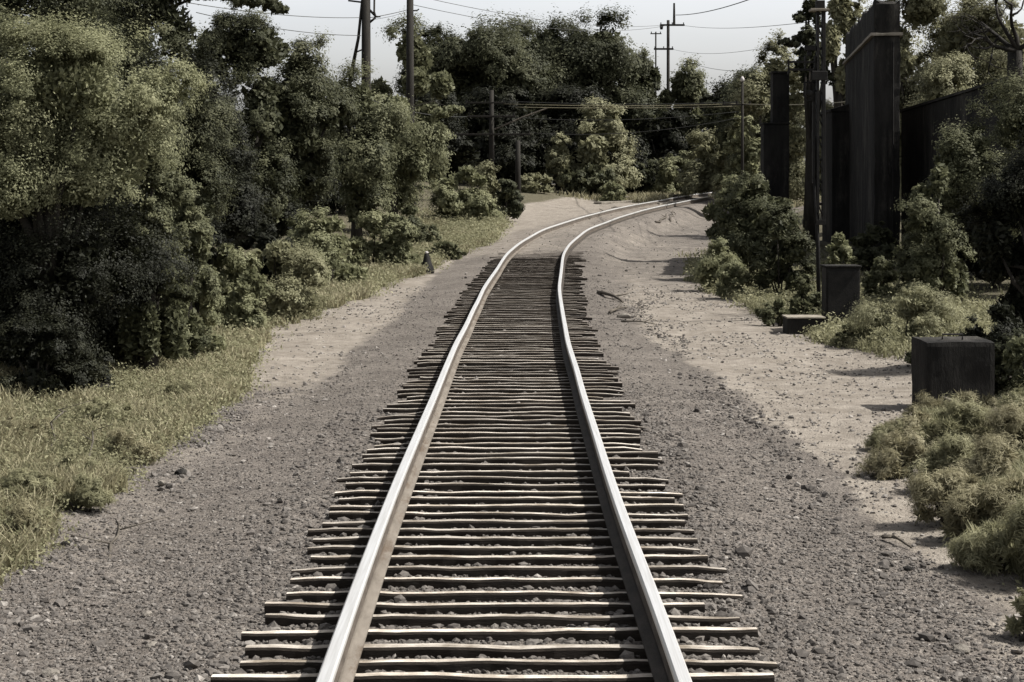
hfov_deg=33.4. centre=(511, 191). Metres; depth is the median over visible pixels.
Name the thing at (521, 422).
wooden sleeper
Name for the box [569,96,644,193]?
tree
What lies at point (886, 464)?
bush
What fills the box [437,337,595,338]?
wooden sleeper
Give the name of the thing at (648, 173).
bush
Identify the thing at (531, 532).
wooden sleeper
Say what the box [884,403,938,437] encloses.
bush
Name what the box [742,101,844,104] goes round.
overhead wire
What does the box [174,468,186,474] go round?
loose rock
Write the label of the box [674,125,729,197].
bush
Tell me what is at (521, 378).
wooden sleeper
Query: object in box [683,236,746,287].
bush
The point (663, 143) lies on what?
tree
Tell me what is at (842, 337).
bush
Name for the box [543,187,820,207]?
grass
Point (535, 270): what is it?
wooden sleeper
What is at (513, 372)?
wooden sleeper
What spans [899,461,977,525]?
bush
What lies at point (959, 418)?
bush
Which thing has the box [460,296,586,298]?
wooden sleeper
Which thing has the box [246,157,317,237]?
tree
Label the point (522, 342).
wooden sleeper
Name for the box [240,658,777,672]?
wooden sleeper
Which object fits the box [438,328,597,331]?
wooden sleeper
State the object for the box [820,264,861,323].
relay cabinet
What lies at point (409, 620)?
wooden sleeper
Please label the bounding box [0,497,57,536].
bush
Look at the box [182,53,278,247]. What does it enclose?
tree
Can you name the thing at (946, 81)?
bush
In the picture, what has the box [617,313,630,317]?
loose rock
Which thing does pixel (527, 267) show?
wooden sleeper
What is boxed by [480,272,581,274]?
wooden sleeper
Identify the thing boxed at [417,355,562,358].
wooden sleeper
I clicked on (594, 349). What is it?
wooden sleeper
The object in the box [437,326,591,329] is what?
wooden sleeper
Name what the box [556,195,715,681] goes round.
steel rail
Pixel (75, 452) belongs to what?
bush
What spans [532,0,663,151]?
tree
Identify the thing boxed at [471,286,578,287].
wooden sleeper
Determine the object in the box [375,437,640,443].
wooden sleeper
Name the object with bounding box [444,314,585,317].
wooden sleeper
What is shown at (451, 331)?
wooden sleeper
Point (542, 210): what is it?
ground
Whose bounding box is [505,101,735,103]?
overhead wire
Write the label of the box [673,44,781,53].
overhead wire
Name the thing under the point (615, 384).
wooden sleeper
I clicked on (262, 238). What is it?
bush
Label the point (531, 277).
wooden sleeper
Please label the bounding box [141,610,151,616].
loose rock
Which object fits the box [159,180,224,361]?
tree
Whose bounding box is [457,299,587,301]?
wooden sleeper
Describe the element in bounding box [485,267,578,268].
wooden sleeper
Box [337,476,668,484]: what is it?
wooden sleeper
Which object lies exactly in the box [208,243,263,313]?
bush
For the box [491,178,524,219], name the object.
bush
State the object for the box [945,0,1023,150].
bare tree
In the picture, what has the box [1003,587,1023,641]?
bush
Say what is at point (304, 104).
tree
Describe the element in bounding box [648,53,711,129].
tree
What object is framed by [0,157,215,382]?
tree
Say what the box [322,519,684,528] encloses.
wooden sleeper
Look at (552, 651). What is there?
wooden sleeper
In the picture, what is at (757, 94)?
tree
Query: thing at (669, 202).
old plank
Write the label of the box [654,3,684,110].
utility pole
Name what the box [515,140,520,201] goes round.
wooden post
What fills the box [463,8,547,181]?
tree
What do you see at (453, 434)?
wooden sleeper
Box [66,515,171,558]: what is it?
dead stick
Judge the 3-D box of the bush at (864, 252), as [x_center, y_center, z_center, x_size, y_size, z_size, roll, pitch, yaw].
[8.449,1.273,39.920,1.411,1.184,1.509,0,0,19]
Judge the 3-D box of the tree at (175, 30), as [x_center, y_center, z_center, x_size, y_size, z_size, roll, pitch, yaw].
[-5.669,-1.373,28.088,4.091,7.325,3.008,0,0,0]
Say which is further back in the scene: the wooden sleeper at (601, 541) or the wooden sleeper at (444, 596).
the wooden sleeper at (601, 541)
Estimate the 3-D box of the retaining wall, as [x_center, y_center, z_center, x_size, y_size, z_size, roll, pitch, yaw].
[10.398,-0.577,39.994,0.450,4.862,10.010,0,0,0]
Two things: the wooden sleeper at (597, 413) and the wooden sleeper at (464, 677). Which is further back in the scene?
the wooden sleeper at (597, 413)
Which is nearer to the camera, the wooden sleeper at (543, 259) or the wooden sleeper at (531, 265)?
the wooden sleeper at (531, 265)
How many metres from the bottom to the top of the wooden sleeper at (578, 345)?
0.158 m
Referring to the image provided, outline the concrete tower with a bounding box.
[843,0,902,257]
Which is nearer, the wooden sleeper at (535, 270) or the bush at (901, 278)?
the bush at (901, 278)
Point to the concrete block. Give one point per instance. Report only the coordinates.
(948, 365)
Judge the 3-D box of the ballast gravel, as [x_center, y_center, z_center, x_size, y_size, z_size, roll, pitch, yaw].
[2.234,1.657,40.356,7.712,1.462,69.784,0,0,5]
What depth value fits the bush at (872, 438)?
15.29 m
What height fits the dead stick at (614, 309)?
0.177 m
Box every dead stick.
[50,400,91,446]
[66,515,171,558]
[77,424,111,455]
[596,290,628,302]
[608,301,627,313]
[621,319,655,324]
[654,213,666,222]
[879,534,911,547]
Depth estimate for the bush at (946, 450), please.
13.12 m
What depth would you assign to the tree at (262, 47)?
45.52 m
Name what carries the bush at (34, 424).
on the ground at (542, 210)
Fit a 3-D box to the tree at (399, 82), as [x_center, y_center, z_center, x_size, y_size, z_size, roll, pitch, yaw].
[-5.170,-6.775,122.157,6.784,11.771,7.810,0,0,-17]
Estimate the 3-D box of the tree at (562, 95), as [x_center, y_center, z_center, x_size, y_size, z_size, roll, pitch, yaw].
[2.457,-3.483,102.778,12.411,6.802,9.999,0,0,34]
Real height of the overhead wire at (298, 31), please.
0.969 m
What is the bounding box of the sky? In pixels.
[22,0,1023,183]
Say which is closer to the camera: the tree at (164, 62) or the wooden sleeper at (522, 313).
the wooden sleeper at (522, 313)
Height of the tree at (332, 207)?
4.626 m
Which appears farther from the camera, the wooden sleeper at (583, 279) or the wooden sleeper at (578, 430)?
the wooden sleeper at (583, 279)
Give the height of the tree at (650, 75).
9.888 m
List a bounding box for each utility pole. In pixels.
[347,0,380,196]
[406,0,418,204]
[451,90,547,166]
[650,32,661,94]
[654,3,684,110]
[722,76,750,178]
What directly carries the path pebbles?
on the ground at (542, 210)
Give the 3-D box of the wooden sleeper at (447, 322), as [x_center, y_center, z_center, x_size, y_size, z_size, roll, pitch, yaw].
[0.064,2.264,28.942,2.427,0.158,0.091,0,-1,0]
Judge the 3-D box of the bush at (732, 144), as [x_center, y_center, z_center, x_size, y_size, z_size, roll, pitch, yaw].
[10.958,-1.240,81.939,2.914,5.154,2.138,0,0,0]
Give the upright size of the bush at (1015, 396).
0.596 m
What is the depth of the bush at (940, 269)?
28.77 m
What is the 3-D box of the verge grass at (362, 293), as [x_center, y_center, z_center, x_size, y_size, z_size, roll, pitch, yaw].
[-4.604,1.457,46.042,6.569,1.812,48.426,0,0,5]
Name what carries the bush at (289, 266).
on the ground at (542, 210)
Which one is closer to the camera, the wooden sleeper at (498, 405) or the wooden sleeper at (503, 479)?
the wooden sleeper at (503, 479)
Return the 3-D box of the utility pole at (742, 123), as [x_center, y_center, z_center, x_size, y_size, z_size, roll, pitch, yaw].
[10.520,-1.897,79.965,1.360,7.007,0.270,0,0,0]
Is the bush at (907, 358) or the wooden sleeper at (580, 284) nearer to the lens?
the bush at (907, 358)
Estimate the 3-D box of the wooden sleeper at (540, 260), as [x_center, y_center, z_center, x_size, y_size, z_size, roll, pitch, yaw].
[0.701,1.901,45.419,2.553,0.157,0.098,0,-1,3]
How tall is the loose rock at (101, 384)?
0.228 m
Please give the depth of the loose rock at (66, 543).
11.20 m
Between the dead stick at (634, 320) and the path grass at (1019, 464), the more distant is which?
the dead stick at (634, 320)
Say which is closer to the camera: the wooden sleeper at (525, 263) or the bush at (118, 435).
the bush at (118, 435)
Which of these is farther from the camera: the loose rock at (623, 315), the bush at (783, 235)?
the bush at (783, 235)
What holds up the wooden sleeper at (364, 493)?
on the ground at (542, 210)
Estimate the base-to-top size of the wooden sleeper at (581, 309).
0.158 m
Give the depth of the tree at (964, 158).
30.65 m
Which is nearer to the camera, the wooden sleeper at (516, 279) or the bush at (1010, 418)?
the bush at (1010, 418)
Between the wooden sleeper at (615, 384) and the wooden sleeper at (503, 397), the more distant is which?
the wooden sleeper at (615, 384)
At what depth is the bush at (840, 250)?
35.98 m
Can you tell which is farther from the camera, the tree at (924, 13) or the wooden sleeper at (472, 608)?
the tree at (924, 13)
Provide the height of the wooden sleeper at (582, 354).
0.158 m
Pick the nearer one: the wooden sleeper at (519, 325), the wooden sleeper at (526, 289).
the wooden sleeper at (519, 325)
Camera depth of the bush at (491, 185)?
73.79 m
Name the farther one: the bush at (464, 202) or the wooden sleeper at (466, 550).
the bush at (464, 202)
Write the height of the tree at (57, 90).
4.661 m
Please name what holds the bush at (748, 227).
on the ground at (542, 210)
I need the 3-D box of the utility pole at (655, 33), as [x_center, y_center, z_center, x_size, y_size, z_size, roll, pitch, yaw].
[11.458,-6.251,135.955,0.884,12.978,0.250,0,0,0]
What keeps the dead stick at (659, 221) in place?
on the ground at (542, 210)
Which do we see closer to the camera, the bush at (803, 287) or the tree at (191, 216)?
the tree at (191, 216)
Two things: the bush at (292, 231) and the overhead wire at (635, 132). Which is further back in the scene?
the overhead wire at (635, 132)
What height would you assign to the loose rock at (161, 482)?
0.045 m
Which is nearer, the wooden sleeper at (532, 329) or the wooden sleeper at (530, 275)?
the wooden sleeper at (532, 329)
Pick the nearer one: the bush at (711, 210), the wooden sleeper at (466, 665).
the wooden sleeper at (466, 665)
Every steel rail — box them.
[316,192,711,681]
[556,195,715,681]
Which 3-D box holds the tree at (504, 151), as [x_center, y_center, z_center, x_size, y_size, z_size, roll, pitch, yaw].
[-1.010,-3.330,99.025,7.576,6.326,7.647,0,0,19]
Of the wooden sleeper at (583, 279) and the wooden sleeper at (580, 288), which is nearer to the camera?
the wooden sleeper at (580, 288)
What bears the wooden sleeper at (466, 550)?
on the ground at (542, 210)
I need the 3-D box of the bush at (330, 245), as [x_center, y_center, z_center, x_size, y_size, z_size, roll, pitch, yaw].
[-4.227,1.208,36.986,1.829,1.975,2.028,0,0,-28]
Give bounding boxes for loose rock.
[42,668,59,676]
[60,540,73,545]
[90,381,109,391]
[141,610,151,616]
[145,641,156,647]
[157,480,166,485]
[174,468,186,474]
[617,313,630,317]
[903,566,912,570]
[953,644,969,653]
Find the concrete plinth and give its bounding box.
[782,315,825,333]
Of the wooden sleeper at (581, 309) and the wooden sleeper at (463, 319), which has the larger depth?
the wooden sleeper at (581, 309)
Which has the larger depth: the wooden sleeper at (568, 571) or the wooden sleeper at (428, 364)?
the wooden sleeper at (428, 364)
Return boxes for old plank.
[594,200,633,204]
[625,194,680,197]
[657,200,686,204]
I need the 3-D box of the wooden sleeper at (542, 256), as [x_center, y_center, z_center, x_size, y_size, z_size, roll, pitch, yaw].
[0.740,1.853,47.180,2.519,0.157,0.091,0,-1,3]
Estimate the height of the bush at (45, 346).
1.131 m
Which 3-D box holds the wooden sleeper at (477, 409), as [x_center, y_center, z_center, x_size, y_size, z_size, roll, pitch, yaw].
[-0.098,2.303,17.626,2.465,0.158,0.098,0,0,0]
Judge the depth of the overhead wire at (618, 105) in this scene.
82.95 m
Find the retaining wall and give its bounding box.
[899,45,1023,277]
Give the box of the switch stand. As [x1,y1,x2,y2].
[422,249,433,273]
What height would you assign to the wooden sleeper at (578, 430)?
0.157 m
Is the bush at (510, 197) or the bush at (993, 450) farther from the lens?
the bush at (510, 197)
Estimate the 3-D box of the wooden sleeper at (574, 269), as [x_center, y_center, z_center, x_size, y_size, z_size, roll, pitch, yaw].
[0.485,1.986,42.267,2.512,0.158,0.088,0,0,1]
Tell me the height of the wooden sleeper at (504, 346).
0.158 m
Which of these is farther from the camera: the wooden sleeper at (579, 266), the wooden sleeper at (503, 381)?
the wooden sleeper at (579, 266)
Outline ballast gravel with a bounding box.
[0,214,1023,681]
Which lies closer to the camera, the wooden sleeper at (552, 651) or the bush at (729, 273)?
the wooden sleeper at (552, 651)
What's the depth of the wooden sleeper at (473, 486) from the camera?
12.99 m
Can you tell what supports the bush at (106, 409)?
on the ground at (542, 210)
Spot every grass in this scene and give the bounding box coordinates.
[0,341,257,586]
[83,207,505,368]
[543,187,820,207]
[673,248,1020,359]
[909,405,1023,579]
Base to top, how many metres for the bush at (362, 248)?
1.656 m
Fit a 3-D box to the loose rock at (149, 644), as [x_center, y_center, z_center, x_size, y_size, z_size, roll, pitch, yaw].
[-1.826,2.293,8.635,0.064,0.038,0.091,0,0,19]
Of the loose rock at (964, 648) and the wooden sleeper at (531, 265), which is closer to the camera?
the loose rock at (964, 648)
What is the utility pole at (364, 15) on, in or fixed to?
on the ground at (542, 210)
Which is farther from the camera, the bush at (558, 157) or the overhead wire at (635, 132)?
the bush at (558, 157)
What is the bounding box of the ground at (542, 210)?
[0,178,1023,681]
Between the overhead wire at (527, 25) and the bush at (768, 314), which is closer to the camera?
the bush at (768, 314)
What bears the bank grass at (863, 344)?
on the ground at (542, 210)
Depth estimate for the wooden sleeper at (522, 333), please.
26.75 m
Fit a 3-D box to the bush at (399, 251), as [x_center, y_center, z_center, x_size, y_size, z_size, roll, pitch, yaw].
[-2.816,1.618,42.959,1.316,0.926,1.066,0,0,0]
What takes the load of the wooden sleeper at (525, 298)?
on the ground at (542, 210)
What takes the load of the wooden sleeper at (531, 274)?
on the ground at (542, 210)
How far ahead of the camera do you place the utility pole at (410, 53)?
67.88 m
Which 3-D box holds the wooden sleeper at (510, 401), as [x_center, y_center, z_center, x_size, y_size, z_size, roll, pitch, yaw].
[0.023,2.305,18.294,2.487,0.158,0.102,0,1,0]
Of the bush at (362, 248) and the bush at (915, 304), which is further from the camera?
the bush at (362, 248)
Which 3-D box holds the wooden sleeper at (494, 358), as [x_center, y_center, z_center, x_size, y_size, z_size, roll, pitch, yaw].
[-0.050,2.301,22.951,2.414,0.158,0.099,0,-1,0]
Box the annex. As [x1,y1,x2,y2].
[820,104,848,242]
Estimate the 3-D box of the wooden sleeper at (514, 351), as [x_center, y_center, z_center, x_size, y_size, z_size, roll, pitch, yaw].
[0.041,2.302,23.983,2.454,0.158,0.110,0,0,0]
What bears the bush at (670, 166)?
on the ground at (542, 210)
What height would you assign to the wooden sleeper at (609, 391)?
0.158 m
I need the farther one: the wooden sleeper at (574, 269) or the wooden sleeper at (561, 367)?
the wooden sleeper at (574, 269)
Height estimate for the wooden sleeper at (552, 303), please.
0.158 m
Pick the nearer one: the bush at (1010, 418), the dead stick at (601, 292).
the bush at (1010, 418)
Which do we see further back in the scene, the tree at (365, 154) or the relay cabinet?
the tree at (365, 154)
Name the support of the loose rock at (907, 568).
on the ballast gravel
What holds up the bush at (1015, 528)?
on the ground at (542, 210)
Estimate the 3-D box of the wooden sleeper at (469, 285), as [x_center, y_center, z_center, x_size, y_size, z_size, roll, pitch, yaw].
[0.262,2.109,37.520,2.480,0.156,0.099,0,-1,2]
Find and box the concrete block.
[911,333,994,408]
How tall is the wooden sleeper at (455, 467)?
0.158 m
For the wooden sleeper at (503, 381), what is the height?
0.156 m
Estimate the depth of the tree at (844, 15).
65.82 m
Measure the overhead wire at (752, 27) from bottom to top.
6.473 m
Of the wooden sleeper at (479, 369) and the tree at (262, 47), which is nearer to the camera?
the wooden sleeper at (479, 369)
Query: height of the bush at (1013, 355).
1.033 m
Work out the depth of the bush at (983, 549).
10.38 m
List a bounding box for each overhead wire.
[187,2,360,17]
[196,12,360,35]
[415,5,667,30]
[436,0,659,26]
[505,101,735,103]
[505,103,738,105]
[515,106,735,107]
[515,111,738,119]
[538,117,740,134]
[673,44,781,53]
[683,0,747,14]
[683,21,810,27]
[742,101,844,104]
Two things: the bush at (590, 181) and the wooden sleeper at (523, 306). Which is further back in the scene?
the bush at (590, 181)
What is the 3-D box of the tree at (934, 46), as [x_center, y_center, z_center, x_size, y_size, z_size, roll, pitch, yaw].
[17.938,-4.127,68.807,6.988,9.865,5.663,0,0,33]
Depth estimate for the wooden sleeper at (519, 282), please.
38.28 m
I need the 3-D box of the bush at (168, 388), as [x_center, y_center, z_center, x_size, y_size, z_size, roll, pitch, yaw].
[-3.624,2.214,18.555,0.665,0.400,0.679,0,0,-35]
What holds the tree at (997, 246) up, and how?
on the ground at (542, 210)
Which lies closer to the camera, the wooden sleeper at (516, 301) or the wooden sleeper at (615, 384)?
the wooden sleeper at (615, 384)
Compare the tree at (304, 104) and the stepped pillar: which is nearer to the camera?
the tree at (304, 104)
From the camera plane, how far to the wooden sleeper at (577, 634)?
8.65 m
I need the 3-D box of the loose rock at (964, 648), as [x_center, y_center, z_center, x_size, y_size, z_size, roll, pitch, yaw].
[2.275,2.319,8.642,0.084,0.063,0.104,0,0,9]
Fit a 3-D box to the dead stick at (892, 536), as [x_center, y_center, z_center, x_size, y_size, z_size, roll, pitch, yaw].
[2.502,2.293,11.276,0.114,0.082,0.399,0,0,-13]
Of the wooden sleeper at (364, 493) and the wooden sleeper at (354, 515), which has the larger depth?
the wooden sleeper at (364, 493)
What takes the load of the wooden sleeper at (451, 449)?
on the ground at (542, 210)
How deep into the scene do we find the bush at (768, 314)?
28.95 m
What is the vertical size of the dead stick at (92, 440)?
0.317 m
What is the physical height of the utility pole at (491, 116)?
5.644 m
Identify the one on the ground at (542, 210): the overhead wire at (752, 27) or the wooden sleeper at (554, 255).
the wooden sleeper at (554, 255)
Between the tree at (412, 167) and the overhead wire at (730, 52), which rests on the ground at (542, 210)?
the tree at (412, 167)
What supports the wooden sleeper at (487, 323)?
on the ground at (542, 210)
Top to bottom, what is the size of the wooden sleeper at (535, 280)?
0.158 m
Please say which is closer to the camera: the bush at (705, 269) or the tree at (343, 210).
the bush at (705, 269)
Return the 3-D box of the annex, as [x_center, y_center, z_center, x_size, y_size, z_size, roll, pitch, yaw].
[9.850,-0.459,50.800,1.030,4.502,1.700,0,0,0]
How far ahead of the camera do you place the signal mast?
29.95 m
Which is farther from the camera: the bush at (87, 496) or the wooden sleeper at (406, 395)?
the wooden sleeper at (406, 395)
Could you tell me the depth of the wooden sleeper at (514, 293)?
35.03 m
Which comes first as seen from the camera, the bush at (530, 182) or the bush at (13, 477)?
the bush at (13, 477)
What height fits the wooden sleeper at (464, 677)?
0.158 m
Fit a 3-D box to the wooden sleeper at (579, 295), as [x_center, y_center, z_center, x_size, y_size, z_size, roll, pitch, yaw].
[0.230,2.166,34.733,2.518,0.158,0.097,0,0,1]
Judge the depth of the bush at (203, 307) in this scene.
22.46 m
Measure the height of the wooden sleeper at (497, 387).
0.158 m
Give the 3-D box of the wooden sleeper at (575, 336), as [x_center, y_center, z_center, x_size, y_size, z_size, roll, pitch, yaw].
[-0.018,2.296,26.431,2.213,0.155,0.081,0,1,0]
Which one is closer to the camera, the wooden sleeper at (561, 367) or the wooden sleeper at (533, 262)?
the wooden sleeper at (561, 367)
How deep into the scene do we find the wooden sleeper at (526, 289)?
36.22 m
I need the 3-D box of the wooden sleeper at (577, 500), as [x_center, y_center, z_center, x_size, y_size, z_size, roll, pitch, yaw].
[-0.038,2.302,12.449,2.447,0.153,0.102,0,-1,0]
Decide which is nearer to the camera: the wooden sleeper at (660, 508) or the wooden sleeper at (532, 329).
the wooden sleeper at (660, 508)
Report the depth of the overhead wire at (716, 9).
96.18 m
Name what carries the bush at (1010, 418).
on the ground at (542, 210)
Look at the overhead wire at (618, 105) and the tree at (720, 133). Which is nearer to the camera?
the overhead wire at (618, 105)
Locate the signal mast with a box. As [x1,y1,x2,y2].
[787,0,828,310]
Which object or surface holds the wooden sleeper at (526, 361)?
on the ground at (542, 210)
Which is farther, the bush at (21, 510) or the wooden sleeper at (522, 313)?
the wooden sleeper at (522, 313)
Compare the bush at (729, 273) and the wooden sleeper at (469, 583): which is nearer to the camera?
the wooden sleeper at (469, 583)
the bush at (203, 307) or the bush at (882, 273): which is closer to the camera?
the bush at (203, 307)
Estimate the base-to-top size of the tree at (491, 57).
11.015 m
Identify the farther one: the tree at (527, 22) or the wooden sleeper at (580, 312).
the tree at (527, 22)
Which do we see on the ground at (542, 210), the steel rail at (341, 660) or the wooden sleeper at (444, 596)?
the wooden sleeper at (444, 596)
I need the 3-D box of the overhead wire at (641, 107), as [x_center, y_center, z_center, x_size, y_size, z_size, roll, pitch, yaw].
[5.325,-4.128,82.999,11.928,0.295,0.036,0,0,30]
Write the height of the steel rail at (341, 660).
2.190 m
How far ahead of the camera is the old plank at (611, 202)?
90.55 m
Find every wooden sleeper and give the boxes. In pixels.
[210,672,774,681]
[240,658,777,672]
[241,627,757,642]
[245,643,759,659]
[264,602,704,614]
[265,613,739,626]
[286,590,742,602]
[290,576,722,588]
[291,565,726,576]
[307,545,699,555]
[308,528,693,536]
[310,554,707,565]
[313,536,697,546]
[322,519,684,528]
[329,511,687,519]
[330,503,683,513]
[334,490,682,498]
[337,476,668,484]
[339,496,674,504]
[345,482,664,490]
[349,470,629,477]
[352,463,657,470]
[362,451,657,458]
[363,457,662,464]
[367,446,641,453]
[370,432,638,437]
[371,424,646,429]
[374,442,639,448]
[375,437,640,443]
[377,415,634,419]
[377,428,640,433]
[383,407,621,412]
[384,419,640,425]
[387,403,634,408]
[397,389,623,393]
[398,393,622,398]
[398,399,629,403]
[402,382,621,387]
[403,385,620,389]
[406,379,613,383]
[407,368,607,371]
[407,396,602,400]
[407,411,629,415]
[408,374,612,377]
[409,371,617,375]
[414,360,605,364]
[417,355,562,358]
[417,362,610,367]
[418,357,597,359]
[420,377,617,381]
[421,352,603,356]
[424,348,597,351]
[426,365,618,369]
[427,350,601,352]
[428,343,600,346]
[433,345,577,347]
[435,330,593,334]
[435,339,597,341]
[435,341,597,343]
[436,332,594,336]
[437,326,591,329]
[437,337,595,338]
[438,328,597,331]
[439,335,581,337]
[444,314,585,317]
[444,320,586,323]
[444,324,587,326]
[445,318,581,321]
[447,311,586,314]
[448,312,585,315]
[448,316,591,319]
[449,309,578,310]
[450,322,588,325]
[451,307,585,310]
[455,303,581,305]
[456,301,576,302]
[456,302,587,305]
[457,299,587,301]
[457,306,584,307]
[459,291,579,293]
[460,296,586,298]
[461,294,584,296]
[461,297,585,299]
[462,293,571,294]
[463,290,582,292]
[465,283,584,285]
[467,287,581,289]
[468,284,579,286]
[468,288,579,290]
[471,281,577,282]
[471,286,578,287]
[472,279,568,280]
[473,278,586,280]
[476,274,581,275]
[478,276,582,277]
[478,280,580,282]
[479,275,578,276]
[480,271,580,272]
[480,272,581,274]
[482,266,577,268]
[483,268,581,270]
[485,265,584,267]
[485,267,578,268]
[487,261,574,262]
[487,262,574,263]
[487,264,579,265]
[487,270,582,272]
[488,263,556,264]
[489,257,580,257]
[490,260,585,261]
[493,259,585,260]
[495,258,581,258]
[498,256,582,256]
[525,255,580,255]
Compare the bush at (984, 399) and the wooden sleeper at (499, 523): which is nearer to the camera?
the wooden sleeper at (499, 523)
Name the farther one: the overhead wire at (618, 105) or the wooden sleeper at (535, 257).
the overhead wire at (618, 105)
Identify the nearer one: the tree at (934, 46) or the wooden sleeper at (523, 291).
the wooden sleeper at (523, 291)
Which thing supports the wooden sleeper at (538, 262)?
on the ground at (542, 210)
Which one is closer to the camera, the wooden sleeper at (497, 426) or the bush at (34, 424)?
the bush at (34, 424)
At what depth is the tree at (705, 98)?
111.63 m
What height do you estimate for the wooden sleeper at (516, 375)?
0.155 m
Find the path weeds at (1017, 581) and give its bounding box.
[924,451,1023,586]
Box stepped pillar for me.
[759,71,790,211]
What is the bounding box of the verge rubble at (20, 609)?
[0,410,249,631]
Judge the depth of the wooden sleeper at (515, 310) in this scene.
31.27 m
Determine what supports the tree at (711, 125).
on the ground at (542, 210)
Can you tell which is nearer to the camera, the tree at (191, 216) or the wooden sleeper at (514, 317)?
the tree at (191, 216)
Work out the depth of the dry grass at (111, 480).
15.73 m
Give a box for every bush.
[0,305,103,400]
[0,414,80,445]
[0,467,70,509]
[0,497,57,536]
[13,447,107,473]
[57,469,116,512]
[62,344,116,389]
[69,396,142,427]
[92,298,163,364]
[100,426,160,464]
[159,379,198,398]
[184,265,226,353]
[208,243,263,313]
[217,219,297,282]
[218,268,276,329]
[225,238,332,316]
[282,204,368,283]
[286,220,304,243]
[342,209,420,264]
[374,239,422,265]
[379,203,442,242]
[425,165,503,219]
[428,241,466,259]
[457,160,500,206]
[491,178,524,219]
[521,172,553,193]
[539,131,574,190]
[559,162,617,196]
[598,180,626,201]
[624,152,659,194]
[649,150,698,194]
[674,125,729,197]
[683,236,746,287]
[701,186,740,256]
[708,112,760,210]
[710,170,803,275]
[713,261,752,296]
[744,200,815,294]
[754,298,798,326]
[787,273,821,314]
[813,232,857,281]
[834,322,872,346]
[841,221,900,269]
[843,281,969,341]
[851,415,936,480]
[861,256,898,299]
[861,417,904,451]
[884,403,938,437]
[890,162,977,300]
[897,209,932,296]
[899,49,981,211]
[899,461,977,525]
[902,427,975,490]
[903,336,930,363]
[914,389,1010,410]
[917,393,994,447]
[935,470,1020,539]
[941,512,1019,576]
[949,426,1023,482]
[958,300,1023,375]
[965,395,1023,451]
[978,461,1023,521]
[991,493,1023,570]
[994,327,1023,396]
[994,335,1023,408]
[996,382,1023,412]
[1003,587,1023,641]
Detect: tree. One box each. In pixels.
[0,0,180,260]
[0,2,219,376]
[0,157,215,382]
[39,0,183,86]
[87,0,289,313]
[110,127,200,371]
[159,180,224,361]
[172,118,249,275]
[175,0,306,244]
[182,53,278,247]
[237,103,373,220]
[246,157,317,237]
[266,26,367,208]
[314,125,425,213]
[315,53,420,236]
[354,11,455,184]
[378,93,465,215]
[390,16,458,102]
[415,91,488,183]
[416,20,464,98]
[426,2,566,174]
[453,83,547,181]
[463,3,634,184]
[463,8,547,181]
[471,81,657,187]
[529,23,617,85]
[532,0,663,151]
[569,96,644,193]
[628,43,668,117]
[634,109,708,193]
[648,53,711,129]
[677,72,735,192]
[696,75,769,174]
[704,63,803,197]
[724,28,820,209]
[777,0,836,245]
[793,0,868,194]
[863,0,1008,188]
[896,61,1023,284]
[900,0,991,84]
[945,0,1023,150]
[945,129,1023,334]
[946,146,1011,287]
[958,0,1023,85]
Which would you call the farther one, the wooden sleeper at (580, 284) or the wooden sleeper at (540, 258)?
the wooden sleeper at (540, 258)
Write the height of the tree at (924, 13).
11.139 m
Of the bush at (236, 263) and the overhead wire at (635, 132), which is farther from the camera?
the overhead wire at (635, 132)
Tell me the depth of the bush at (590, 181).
94.26 m
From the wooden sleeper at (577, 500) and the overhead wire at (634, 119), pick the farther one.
the overhead wire at (634, 119)
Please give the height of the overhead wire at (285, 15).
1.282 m
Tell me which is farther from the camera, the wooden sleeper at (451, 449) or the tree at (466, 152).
the tree at (466, 152)
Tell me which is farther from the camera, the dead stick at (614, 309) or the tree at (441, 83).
the tree at (441, 83)
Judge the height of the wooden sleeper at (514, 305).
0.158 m
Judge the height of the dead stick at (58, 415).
0.343 m
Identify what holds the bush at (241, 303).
on the ground at (542, 210)
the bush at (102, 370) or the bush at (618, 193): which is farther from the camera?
the bush at (618, 193)
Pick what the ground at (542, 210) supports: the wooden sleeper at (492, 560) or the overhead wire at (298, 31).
the wooden sleeper at (492, 560)
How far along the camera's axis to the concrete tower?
42.02 m
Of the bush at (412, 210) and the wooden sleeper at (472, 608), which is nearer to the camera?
the wooden sleeper at (472, 608)
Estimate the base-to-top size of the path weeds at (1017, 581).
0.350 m
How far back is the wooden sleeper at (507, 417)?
16.97 m
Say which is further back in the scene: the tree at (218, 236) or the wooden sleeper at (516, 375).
the tree at (218, 236)
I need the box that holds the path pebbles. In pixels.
[0,284,1023,681]
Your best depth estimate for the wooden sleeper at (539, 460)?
14.24 m
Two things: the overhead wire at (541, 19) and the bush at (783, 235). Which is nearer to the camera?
the bush at (783, 235)
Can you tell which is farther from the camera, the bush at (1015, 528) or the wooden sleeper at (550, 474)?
the wooden sleeper at (550, 474)

